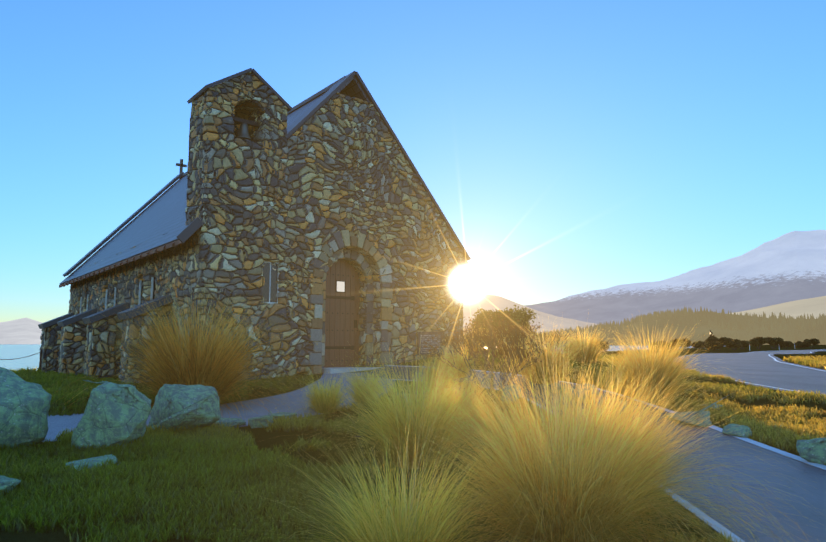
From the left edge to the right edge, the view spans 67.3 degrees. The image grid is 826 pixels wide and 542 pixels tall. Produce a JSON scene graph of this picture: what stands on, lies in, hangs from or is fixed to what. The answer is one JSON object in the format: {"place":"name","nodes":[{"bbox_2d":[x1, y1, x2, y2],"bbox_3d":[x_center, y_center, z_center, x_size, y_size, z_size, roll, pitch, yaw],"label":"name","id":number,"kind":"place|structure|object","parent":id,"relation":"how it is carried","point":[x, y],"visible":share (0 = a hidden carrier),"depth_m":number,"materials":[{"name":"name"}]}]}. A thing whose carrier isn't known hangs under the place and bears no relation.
{"place":"outdoors","nodes":[
{"label":"outdoors","id":0,"kind":"place"},
{"bbox_2d":[0,318,41,343],"bbox_3d":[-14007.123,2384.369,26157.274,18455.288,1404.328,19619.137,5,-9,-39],"label":"mountain","id":1,"kind":"structure","parent":0,"point":[23,331],"depth_m":20017.64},
{"bbox_2d":[0,344,693,370],"bbox_3d":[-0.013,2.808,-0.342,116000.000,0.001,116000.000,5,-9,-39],"label":"lake water","id":2,"kind":"structure","parent":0,"point":[12,351],"depth_m":173.10,"materials":[{"name":"blue liquid"}]},
{"bbox_2d":[0,345,825,541],"bbox_3d":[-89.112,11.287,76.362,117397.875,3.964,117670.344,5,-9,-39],"label":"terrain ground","id":3,"kind":"structure","parent":0,"point":[263,439],"depth_m":6.36,"materials":[{"name":"green plant"}]},
{"bbox_2d":[0,350,41,369],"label":"chain fence","id":4,"kind":"object","parent":3,"relation":"on","point":[40,361],"depth_m":19.97,"materials":[{"name":"grey metal"}]},
{"bbox_2d":[0,367,51,448],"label":"boulder","id":5,"kind":"object","parent":3,"relation":"on","point":[24,407],"depth_m":5.84,"materials":[{"name":"stone"}]},
{"bbox_2d":[39,324,61,372],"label":"buttress pier","id":6,"kind":"structure","parent":3,"relation":"on","point":[50,337],"depth_m":20.33,"materials":[{"name":"stone"}]},
{"bbox_2d":[38,313,73,328],"bbox_3d":[-11.952,1.670,20.772,0.933,0.536,0.790,5,-9,-39],"label":"buttress cap","id":7,"kind":"object","parent":6,"relation":"on","point":[49,323],"depth_m":20.45,"materials":[{"name":"grey stone"}]},
{"bbox_2d":[58,320,86,374],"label":"buttress pier","id":8,"kind":"structure","parent":3,"relation":"on","point":[73,339],"depth_m":17.81,"materials":[{"name":"grey stone"}]},
{"bbox_2d":[57,309,96,326],"bbox_3d":[-9.862,1.370,18.236,0.933,0.536,0.790,5,-9,-39],"label":"buttress cap","id":9,"kind":"object","parent":8,"relation":"on","point":[70,320],"depth_m":17.94,"materials":[{"name":"grey stone"}]},
{"bbox_2d":[65,454,118,470],"bbox_3d":[-2.751,1.661,5.356,0.337,0.087,0.502,-1,-7,9],"label":"boulder","id":10,"kind":"object","parent":3,"relation":"on","point":[100,459],"depth_m":5.25,"materials":[{"name":"grey stone"}]},
{"bbox_2d":[83,314,117,377],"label":"buttress pier","id":11,"kind":"structure","parent":3,"relation":"on","point":[97,365],"depth_m":15.29,"materials":[{"name":"grey stone"}]},
{"bbox_2d":[82,303,129,323],"bbox_3d":[-7.772,1.071,15.700,0.933,0.536,0.790,5,-9,-39],"label":"buttress cap","id":12,"kind":"object","parent":11,"relation":"on","point":[95,317],"depth_m":15.43,"materials":[{"name":"grey stone"}]},
{"bbox_2d":[71,380,151,448],"bbox_3d":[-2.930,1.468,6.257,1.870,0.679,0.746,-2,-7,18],"label":"boulder","id":13,"kind":"object","parent":3,"relation":"on","point":[115,413],"depth_m":6.02,"materials":[{"name":"grey stone"}]},
{"bbox_2d":[118,308,159,382],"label":"buttress pier","id":14,"kind":"structure","parent":3,"relation":"on","point":[125,357],"depth_m":12.73,"materials":[{"name":"grey stone"}]},
{"bbox_2d":[117,295,172,319],"bbox_3d":[-5.682,0.771,13.163,0.933,0.536,0.790,5,-9,-39],"label":"buttress cap","id":15,"kind":"object","parent":14,"relation":"on","point":[157,301],"depth_m":12.91,"materials":[{"name":"grey stone"}]},
{"bbox_2d":[146,384,220,430],"bbox_3d":[-2.562,1.589,6.985,0.788,0.609,1.275,3,-7,-21],"label":"boulder","id":16,"kind":"object","parent":3,"relation":"on","point":[177,406],"depth_m":7.04,"materials":[{"name":"grey stone"}]},
{"bbox_2d":[53,289,344,416],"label":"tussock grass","id":17,"kind":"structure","parent":3,"relation":"on","point":[202,367],"depth_m":9.21,"materials":[{"name":"plant"}]},
{"bbox_2d":[119,277,298,372],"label":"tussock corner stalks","id":18,"kind":"object","parent":17,"relation":"attached to","point":[197,323],"depth_m":9.39,"materials":[{"name":"yellow plant"}]},
{"bbox_2d":[44,372,395,440],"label":"footpath","id":19,"kind":"structure","parent":3,"relation":"on","point":[57,424],"depth_m":9.41,"materials":[{"name":"grey concrete"}]},
{"bbox_2d":[216,418,245,426],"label":"boulder","id":20,"kind":"object","parent":3,"relation":"on","point":[232,421],"depth_m":7.83,"materials":[{"name":"grey stone"}]},
{"bbox_2d":[239,409,276,427],"bbox_3d":[-1.952,1.815,7.635,0.776,0.239,0.278,7,-9,-44],"label":"boulder","id":21,"kind":"object","parent":3,"relation":"on","point":[254,422],"depth_m":7.58,"materials":[{"name":"grey stone"}]},
{"bbox_2d":[68,72,463,380],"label":"church walls","id":22,"kind":"structure","parent":3,"relation":"on","point":[336,162],"depth_m":13.55,"materials":[{"name":"stone"}]},
{"bbox_2d":[79,277,153,313],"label":"windows","id":23,"kind":"structure","parent":22,"relation":"attached to","point":[152,280],"depth_m":17.11,"materials":[{"name":"grey glass"}]},
{"bbox_2d":[81,277,155,307],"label":"lancet reveals","id":24,"kind":"object","parent":22,"relation":"attached to","point":[154,286],"depth_m":15.32,"materials":[{"name":"grey stone"}]},
{"bbox_2d":[114,309,126,375],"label":"buttress","id":25,"kind":"structure","parent":22,"relation":"attached to","point":[117,349],"depth_m":15.57,"materials":[{"name":"stone"}]},
{"bbox_2d":[157,303,171,379],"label":"buttress","id":26,"kind":"structure","parent":22,"relation":"attached to","point":[165,310],"depth_m":13.17,"materials":[{"name":"stone"}]},
{"bbox_2d":[176,217,202,242],"bbox_3d":[-4.313,-0.791,12.001,0.507,0.540,0.045,5,-9,-39],"label":"cap","id":27,"kind":"object","parent":22,"relation":"attached to","point":[189,230],"depth_m":11.98,"materials":[{"name":"grey stone"}]},
{"bbox_2d":[234,112,240,138],"bbox_3d":[-3.895,-3.077,13.552,0.660,0.950,0.005,5,-9,-39],"label":"bell opening","id":28,"kind":"object","parent":22,"relation":"attached to","point":[235,123],"depth_m":13.58,"materials":[{"name":"grey"}]},
{"bbox_2d":[233,117,258,139],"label":"bell beam","id":29,"kind":"structure","parent":22,"relation":"attached to","point":[247,122],"depth_m":13.18,"materials":[{"name":"brown wood"}]},
{"bbox_2d":[236,123,251,140],"bbox_3d":[-3.590,-2.957,13.162,0.350,0.360,0.350,5,-9,-39],"label":"bell","id":30,"kind":"object","parent":29,"relation":"hanging from","point":[243,132],"depth_m":13.08,"materials":[{"name":"grey metal"}]},
{"bbox_2d":[59,240,471,287],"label":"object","id":31,"kind":"object","parent":22,"relation":"on","point":[165,247],"depth_m":14.95,"materials":[{"name":"brown"}]},
{"bbox_2d":[63,68,470,276],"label":"gable copings","id":32,"kind":"object","parent":22,"relation":"attached to","point":[331,90],"depth_m":15.32,"materials":[{"name":"grey"}]},
{"bbox_2d":[262,261,279,303],"bbox_3d":[-3.018,0.245,13.073,0.420,0.900,0.040,5,-9,-39],"label":"window frame","id":33,"kind":"object","parent":22,"relation":"attached to","point":[270,283],"depth_m":13.08,"materials":[{"name":"white metal"}]},
{"bbox_2d":[262,263,277,302],"bbox_3d":[-3.019,0.245,13.075,0.350,0.830,0.004,5,-9,-39],"label":"front window glass","id":34,"kind":"object","parent":33,"relation":"attached to","point":[274,278],"depth_m":13.08,"materials":[{"name":"grey glass"}]},
{"bbox_2d":[324,260,359,367],"bbox_3d":[-1.726,0.979,14.577,1.122,2.535,0.050,5,-9,-39],"label":"door","id":35,"kind":"structure","parent":22,"relation":"in","point":[339,321],"depth_m":14.58,"materials":[{"name":"brown wood"}]},
{"bbox_2d":[337,281,344,291],"bbox_3d":[-1.708,0.368,14.628,0.220,0.240,0.006,5,-9,-39],"label":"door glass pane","id":36,"kind":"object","parent":35,"relation":"in","point":[340,286],"depth_m":14.63,"materials":[{"name":"white glass"}]},
{"bbox_2d":[325,274,357,360],"bbox_3d":[-1.722,1.090,14.520,1.061,2.024,0.025,5,-9,-39],"label":"door hardware","id":37,"kind":"object","parent":35,"relation":"attached to","point":[355,326],"depth_m":14.56,"materials":[{"name":"black metal"}]},
{"bbox_2d":[309,230,392,373],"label":"door arch voussoirs","id":38,"kind":"object","parent":22,"relation":"attached to","point":[345,239],"depth_m":14.46,"materials":[{"name":"beige stone"}]},
{"bbox_2d":[417,332,441,354],"bbox_3d":[0.423,1.809,15.492,0.800,0.580,0.035,5,-9,-39],"label":"sign plaque","id":39,"kind":"object","parent":22,"relation":"attached to","point":[423,336],"depth_m":15.43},
{"bbox_2d":[272,412,296,417],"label":"boulder","id":40,"kind":"object","parent":3,"relation":"on","point":[285,414],"depth_m":8.59,"materials":[{"name":"grey stone"}]},
{"bbox_2d":[280,372,357,415],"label":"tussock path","id":41,"kind":"structure","parent":3,"relation":"on","point":[322,400],"depth_m":8.96,"materials":[{"name":"plant"}]},
{"bbox_2d":[322,367,382,373],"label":"doorstep","id":42,"kind":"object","parent":3,"relation":"on","point":[332,370],"depth_m":13.64,"materials":[{"name":"grey concrete"}]},
{"bbox_2d":[334,364,402,405],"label":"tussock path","id":43,"kind":"structure","parent":3,"relation":"on","point":[357,381],"depth_m":9.67,"materials":[{"name":"plant"}]},
{"bbox_2d":[286,117,461,354],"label":"church wall","id":44,"kind":"structure","parent":3,"relation":"on","point":[448,297],"depth_m":16.24,"materials":[{"name":"brown stone"}]},
{"bbox_2d":[60,76,470,283],"bbox_3d":[-5.289,-1.957,19.308,7.760,4.403,12.220,5,-9,-39],"label":"roof slate","id":45,"kind":"object","parent":44,"relation":"attached to","point":[152,223],"depth_m":16.96,"materials":[{"name":"grey stone"}]},
{"bbox_2d":[176,159,186,175],"bbox_3d":[-9.022,-3.976,24.140,0.400,0.760,0.210,5,-9,-39],"label":"cross","id":46,"kind":"object","parent":45,"relation":"on","point":[181,164],"depth_m":24.12,"materials":[{"name":"black metal"}]},
{"bbox_2d":[211,420,560,541],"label":"tussock","id":47,"kind":"object","parent":3,"relation":"on","point":[396,525],"depth_m":3.25,"materials":[{"name":"plant"}]},
{"bbox_2d":[315,408,471,540],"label":"tussock stalks","id":48,"kind":"object","parent":47,"relation":"on","point":[411,503],"depth_m":3.20,"materials":[{"name":"green plant"}]},
{"bbox_2d":[268,349,526,493],"bbox_3d":[0.047,1.637,5.839,2.788,1.820,2.969,5,-9,-39],"label":"tussock","id":49,"kind":"object","parent":3,"relation":"on","point":[415,407],"depth_m":5.70,"materials":[{"name":"plant"}]},
{"bbox_2d":[0,409,825,541],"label":"turf","id":50,"kind":"structure","parent":3,"relation":"on","point":[206,461],"depth_m":4.64,"materials":[{"name":"green plant"}]},
{"bbox_2d":[0,475,20,493],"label":"boulder","id":51,"kind":"object","parent":50,"relation":"on","point":[7,483],"depth_m":4.48,"materials":[{"name":"grey stone"}]},
{"bbox_2d":[8,354,825,375],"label":"turf","id":52,"kind":"structure","parent":3,"relation":"on","point":[819,361],"depth_m":29.05,"materials":[{"name":"green plant"}]},
{"bbox_2d":[356,339,478,436],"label":"tussock stalks","id":53,"kind":"object","parent":3,"relation":"on","point":[416,386],"depth_m":5.70,"materials":[{"name":"yellow plant"}]},
{"bbox_2d":[16,349,825,437],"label":"turf","id":54,"kind":"structure","parent":3,"relation":"on","point":[801,424],"depth_m":11.10,"materials":[{"name":"green plant"}]},
{"bbox_2d":[404,353,466,387],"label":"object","id":55,"kind":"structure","parent":3,"relation":"on","point":[445,371],"depth_m":11.16,"materials":[{"name":"yellow plant"}]},
{"bbox_2d":[367,362,533,447],"bbox_3d":[0.496,1.776,7.124,2.221,1.489,2.271,5,-9,-39],"label":"tussock","id":56,"kind":"object","parent":3,"relation":"on","point":[468,405],"depth_m":6.91,"materials":[{"name":"plant"}]},
{"bbox_2d":[414,342,486,380],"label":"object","id":57,"kind":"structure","parent":3,"relation":"on","point":[461,362],"depth_m":12.80,"materials":[{"name":"plant"}]},
{"bbox_2d":[433,350,512,408],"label":"tussock stalks","id":58,"kind":"object","parent":3,"relation":"on","point":[466,380],"depth_m":7.01,"materials":[{"name":"yellow plant"}]},
{"bbox_2d":[463,327,488,350],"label":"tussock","id":59,"kind":"object","parent":3,"relation":"on","point":[481,348],"depth_m":18.03,"materials":[{"name":"yellow plant"}]},
{"bbox_2d":[421,315,543,399],"bbox_3d":[1.219,1.408,10.243,1.838,1.468,1.685,5,-9,-39],"label":"bare briar","id":60,"kind":"object","parent":3,"relation":"on","point":[492,349],"depth_m":10.18,"materials":[{"name":"brown plant"}]},
{"bbox_2d":[418,310,546,356],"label":"dry briar leaves","id":61,"kind":"object","parent":60,"relation":"attached to","point":[499,327],"depth_m":10.13,"materials":[{"name":"brown plant"}]},
{"bbox_2d":[469,343,537,391],"bbox_3d":[1.613,1.750,11.412,1.089,1.004,1.150,5,-9,-39],"label":"bare briar","id":62,"kind":"object","parent":3,"relation":"on","point":[503,363],"depth_m":11.23,"materials":[{"name":"brown plant"}]},
{"bbox_2d":[462,337,541,364],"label":"briar leaves","id":63,"kind":"object","parent":62,"relation":"attached to","point":[501,352],"depth_m":11.14,"materials":[{"name":"plant"}]},
{"bbox_2d":[500,382,521,402],"bbox_3d":[1.594,1.944,10.027,0.357,0.378,0.550,1,-7,-5],"label":"boulder","id":64,"kind":"object","parent":3,"relation":"on","point":[511,390],"depth_m":9.88,"materials":[{"name":"grey stone"}]},
{"bbox_2d":[496,326,556,349],"bbox_3d":[3.447,2.414,19.911,2.533,1.465,2.662,5,-9,-39],"label":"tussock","id":65,"kind":"object","parent":3,"relation":"on","point":[525,340],"depth_m":19.77,"materials":[{"name":"yellow plant"}]},
{"bbox_2d":[508,325,567,352],"bbox_3d":[2.690,1.756,13.993,1.500,1.097,1.110,5,-9,-39],"label":"bare briar","id":66,"kind":"object","parent":3,"relation":"on","point":[538,336],"depth_m":14.00,"materials":[{"name":"brown plant"}]},
{"bbox_2d":[511,322,569,342],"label":"dry briar leaves","id":67,"kind":"object","parent":66,"relation":"on","point":[529,328],"depth_m":14.01,"materials":[{"name":"plant"}]},
{"bbox_2d":[494,324,617,384],"bbox_3d":[2.616,1.983,12.637,2.938,1.873,3.071,-3,-7,21],"label":"tussock","id":68,"kind":"object","parent":3,"relation":"on","point":[558,361],"depth_m":12.28,"materials":[{"name":"yellow plant"}]},
{"bbox_2d":[519,318,562,363],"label":"tussock stalks","id":69,"kind":"object","parent":68,"relation":"on","point":[543,342],"depth_m":12.49,"materials":[{"name":"yellow plant"}]},
{"bbox_2d":[328,344,818,541],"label":"tussock","id":70,"kind":"object","parent":3,"relation":"on","point":[584,513],"depth_m":3.60,"materials":[{"name":"yellow plant"}]},
{"bbox_2d":[445,318,732,516],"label":"big tussock stalks","id":71,"kind":"object","parent":70,"relation":"on","point":[555,414],"depth_m":3.74,"materials":[{"name":"yellow plant"}]},
{"bbox_2d":[559,326,624,366],"bbox_3d":[4.477,2.186,16.302,2.393,1.544,2.619,5,-9,-39],"label":"tussock","id":72,"kind":"object","parent":3,"relation":"on","point":[593,346],"depth_m":16.07,"materials":[{"name":"yellow plant"}]},
{"bbox_2d":[358,366,825,541],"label":"asphalt footpath","id":73,"kind":"structure","parent":3,"relation":"on","point":[810,476],"depth_m":5.53,"materials":[{"name":"grey asphalt"}]},
{"bbox_2d":[358,378,744,541],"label":"curb","id":74,"kind":"structure","parent":73,"relation":"on","point":[719,526],"depth_m":4.43,"materials":[{"name":"grey concrete"}]},
{"bbox_2d":[551,382,565,393],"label":"boulder","id":75,"kind":"object","parent":73,"relation":"on","point":[559,388],"depth_m":11.24,"materials":[{"name":"grey stone"}]},
{"bbox_2d":[568,383,598,402],"bbox_3d":[2.852,2.067,10.510,0.485,0.339,0.503,0,-7,-3],"label":"boulder","id":76,"kind":"object","parent":73,"relation":"on","point":[578,390],"depth_m":10.32,"materials":[{"name":"grey stone"}]},
{"bbox_2d":[387,365,825,469],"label":"curb","id":77,"kind":"structure","parent":73,"relation":"on","point":[793,456],"depth_m":7.31,"materials":[{"name":"grey concrete"}]},
{"bbox_2d":[559,399,659,419],"bbox_3d":[2.785,2.045,9.104,0.671,0.338,1.587,5,-9,-39],"label":"boulder","id":78,"kind":"object","parent":73,"relation":"on","point":[611,406],"depth_m":8.98,"materials":[{"name":"grey stone"}]},
{"bbox_2d":[664,393,731,426],"bbox_3d":[3.904,1.933,8.736,0.896,0.466,0.967,5,-9,-39],"label":"boulder","id":79,"kind":"object","parent":73,"relation":"on","point":[705,415],"depth_m":8.56,"materials":[{"name":"grey stone"}]},
{"bbox_2d":[450,367,814,541],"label":"tussock","id":80,"kind":"object","parent":3,"relation":"on","point":[658,441],"depth_m":4.57,"materials":[{"name":"yellow plant"}]},
{"bbox_2d":[542,342,687,459],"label":"tussock stalks","id":81,"kind":"object","parent":80,"relation":"on","point":[622,399],"depth_m":4.78,"materials":[{"name":"yellow plant"}]},
{"bbox_2d":[575,324,742,408],"bbox_3d":[4.198,1.984,10.898,3.362,2.147,3.218,1,-7,-9],"label":"tussock","id":82,"kind":"object","parent":3,"relation":"on","point":[663,362],"depth_m":10.70,"materials":[{"name":"yellow plant"}]},
{"bbox_2d":[608,315,690,389],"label":"tussock stalks","id":83,"kind":"object","parent":82,"relation":"on","point":[645,349],"depth_m":10.80,"materials":[{"name":"plant"}]},
{"bbox_2d":[649,341,669,349],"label":"briar bush leaves","id":84,"kind":"object","parent":3,"relation":"on","point":[660,343],"depth_m":84.24,"materials":[{"name":"plant"}]},
{"bbox_2d":[619,348,712,390],"bbox_3d":[4.900,2.194,12.502,2.434,1.490,2.212,5,-9,-39],"label":"tussock","id":85,"kind":"object","parent":3,"relation":"on","point":[678,368],"depth_m":12.30,"materials":[{"name":"yellow plant"}]},
{"bbox_2d":[691,340,705,349],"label":"briar bush leaves","id":86,"kind":"object","parent":3,"relation":"on","point":[700,344],"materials":[{"name":"plant"}]},
{"bbox_2d":[722,424,751,437],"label":"boulder","id":87,"kind":"object","parent":3,"relation":"on","point":[733,430],"depth_m":7.86,"materials":[{"name":"grey stone"}]},
{"bbox_2d":[740,340,750,348],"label":"briar bush leaves","id":88,"kind":"object","parent":3,"relation":"on","point":[745,343],"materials":[{"name":"green plant"}]},
{"bbox_2d":[765,337,783,348],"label":"briar bush leaves","id":89,"kind":"object","parent":3,"relation":"on","point":[778,341],"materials":[{"name":"green plant"}]},
{"bbox_2d":[778,341,793,348],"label":"briar bush leaves","id":90,"kind":"object","parent":3,"relation":"on","point":[788,344],"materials":[{"name":"green plant"}]},
{"bbox_2d":[794,341,810,347],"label":"briar bush leaves","id":91,"kind":"object","parent":3,"relation":"on","point":[798,344],"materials":[{"name":"green plant"}]},
{"bbox_2d":[796,438,825,464],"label":"boulder","id":92,"kind":"object","parent":3,"relation":"on","point":[812,450],"depth_m":6.38,"materials":[{"name":"grey stone"}]},
{"bbox_2d":[803,338,819,347],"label":"briar bush leaves","id":93,"kind":"object","parent":3,"relation":"on","point":[813,341],"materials":[{"name":"green plant"}]},
{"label":"willow shrub limbs","id":94,"kind":"object","parent":3,"relation":"on","visible":0},
{"bbox_2d":[469,305,538,330],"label":"willow shrub leaves","id":95,"kind":"object","parent":94,"relation":"on","point":[515,315],"depth_m":33.01,"materials":[{"name":"plant"}]},
{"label":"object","id":96,"kind":"object","parent":3,"relation":"on","visible":0},
{"bbox_2d":[476,321,527,346],"bbox_3d":[4.210,3.140,29.872,2.955,1.536,1.654,2,-7,-13],"label":"bush","id":97,"kind":"object","parent":96,"relation":"on","point":[496,324],"depth_m":29.81,"materials":[{"name":"plant"}]},
{"bbox_2d":[0,0,825,322],"label":"sky","id":98,"kind":"structure","parent":0,"point":[569,147],"materials":[{"name":"blue"}]},
{"bbox_2d":[463,294,596,338],"bbox_3d":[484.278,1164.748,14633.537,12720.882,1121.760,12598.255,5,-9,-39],"label":"hill","id":99,"kind":"structure","parent":0,"point":[472,304],"depth_m":12361.22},
{"bbox_2d":[503,311,816,345],"bbox_3d":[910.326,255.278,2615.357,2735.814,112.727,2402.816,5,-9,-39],"label":"forest hill","id":100,"kind":"structure","parent":0,"point":[695,331],"depth_m":1655.87,"materials":[{"name":"green plant"}]},
{"bbox_2d":[504,305,825,344],"bbox_3d":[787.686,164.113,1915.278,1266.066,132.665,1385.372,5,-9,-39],"label":"conifer plantation","id":101,"kind":"object","parent":100,"relation":"on","point":[787,326],"depth_m":1632.93,"materials":[{"name":"green plant"}]},
{"bbox_2d":[524,230,825,325],"bbox_3d":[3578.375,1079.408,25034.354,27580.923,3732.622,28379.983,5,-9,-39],"label":"mountain range","id":102,"kind":"structure","parent":0,"point":[788,267],"depth_m":17704.98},
{"bbox_2d":[668,349,825,394],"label":"road asphalt","id":103,"kind":"structure","parent":0,"point":[760,368],"depth_m":24.19,"materials":[{"name":"grey asphalt"}]},
{"bbox_2d":[596,341,609,350],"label":"briar bush leaves","id":104,"kind":"object","parent":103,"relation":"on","point":[606,344],"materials":[{"name":"plant"}]},
{"bbox_2d":[669,338,691,350],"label":"briar bush leaves","id":105,"kind":"object","parent":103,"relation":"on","point":[687,341],"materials":[{"name":"plant"}]},
{"bbox_2d":[705,341,723,349],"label":"briar bush leaves","id":106,"kind":"object","parent":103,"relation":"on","point":[713,345],"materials":[{"name":"green plant"}]},
{"bbox_2d":[704,335,733,349],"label":"briar bush leaves","id":107,"kind":"object","parent":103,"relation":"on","point":[726,341],"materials":[{"name":"green plant"}]},
{"bbox_2d":[726,339,742,349],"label":"briar bush leaves","id":108,"kind":"object","parent":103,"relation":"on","point":[737,343],"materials":[{"name":"green plant"}]},
{"bbox_2d":[682,349,816,391],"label":"road edge line","id":109,"kind":"object","parent":103,"relation":"on","point":[758,384],"depth_m":14.53,"materials":[{"name":"white paint"}]},
{"bbox_2d":[749,336,767,348],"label":"briar bush leaves","id":110,"kind":"object","parent":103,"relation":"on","point":[756,341],"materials":[{"name":"green plant"}]},
{"bbox_2d":[768,351,823,370],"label":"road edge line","id":111,"kind":"object","parent":103,"relation":"on","point":[793,364],"depth_m":30.98,"materials":[{"name":"white paint"}]},
{"bbox_2d":[729,296,825,318],"bbox_3d":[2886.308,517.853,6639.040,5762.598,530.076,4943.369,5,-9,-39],"label":"hill","id":112,"kind":"structure","parent":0,"point":[816,306],"depth_m":5202.77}
]}

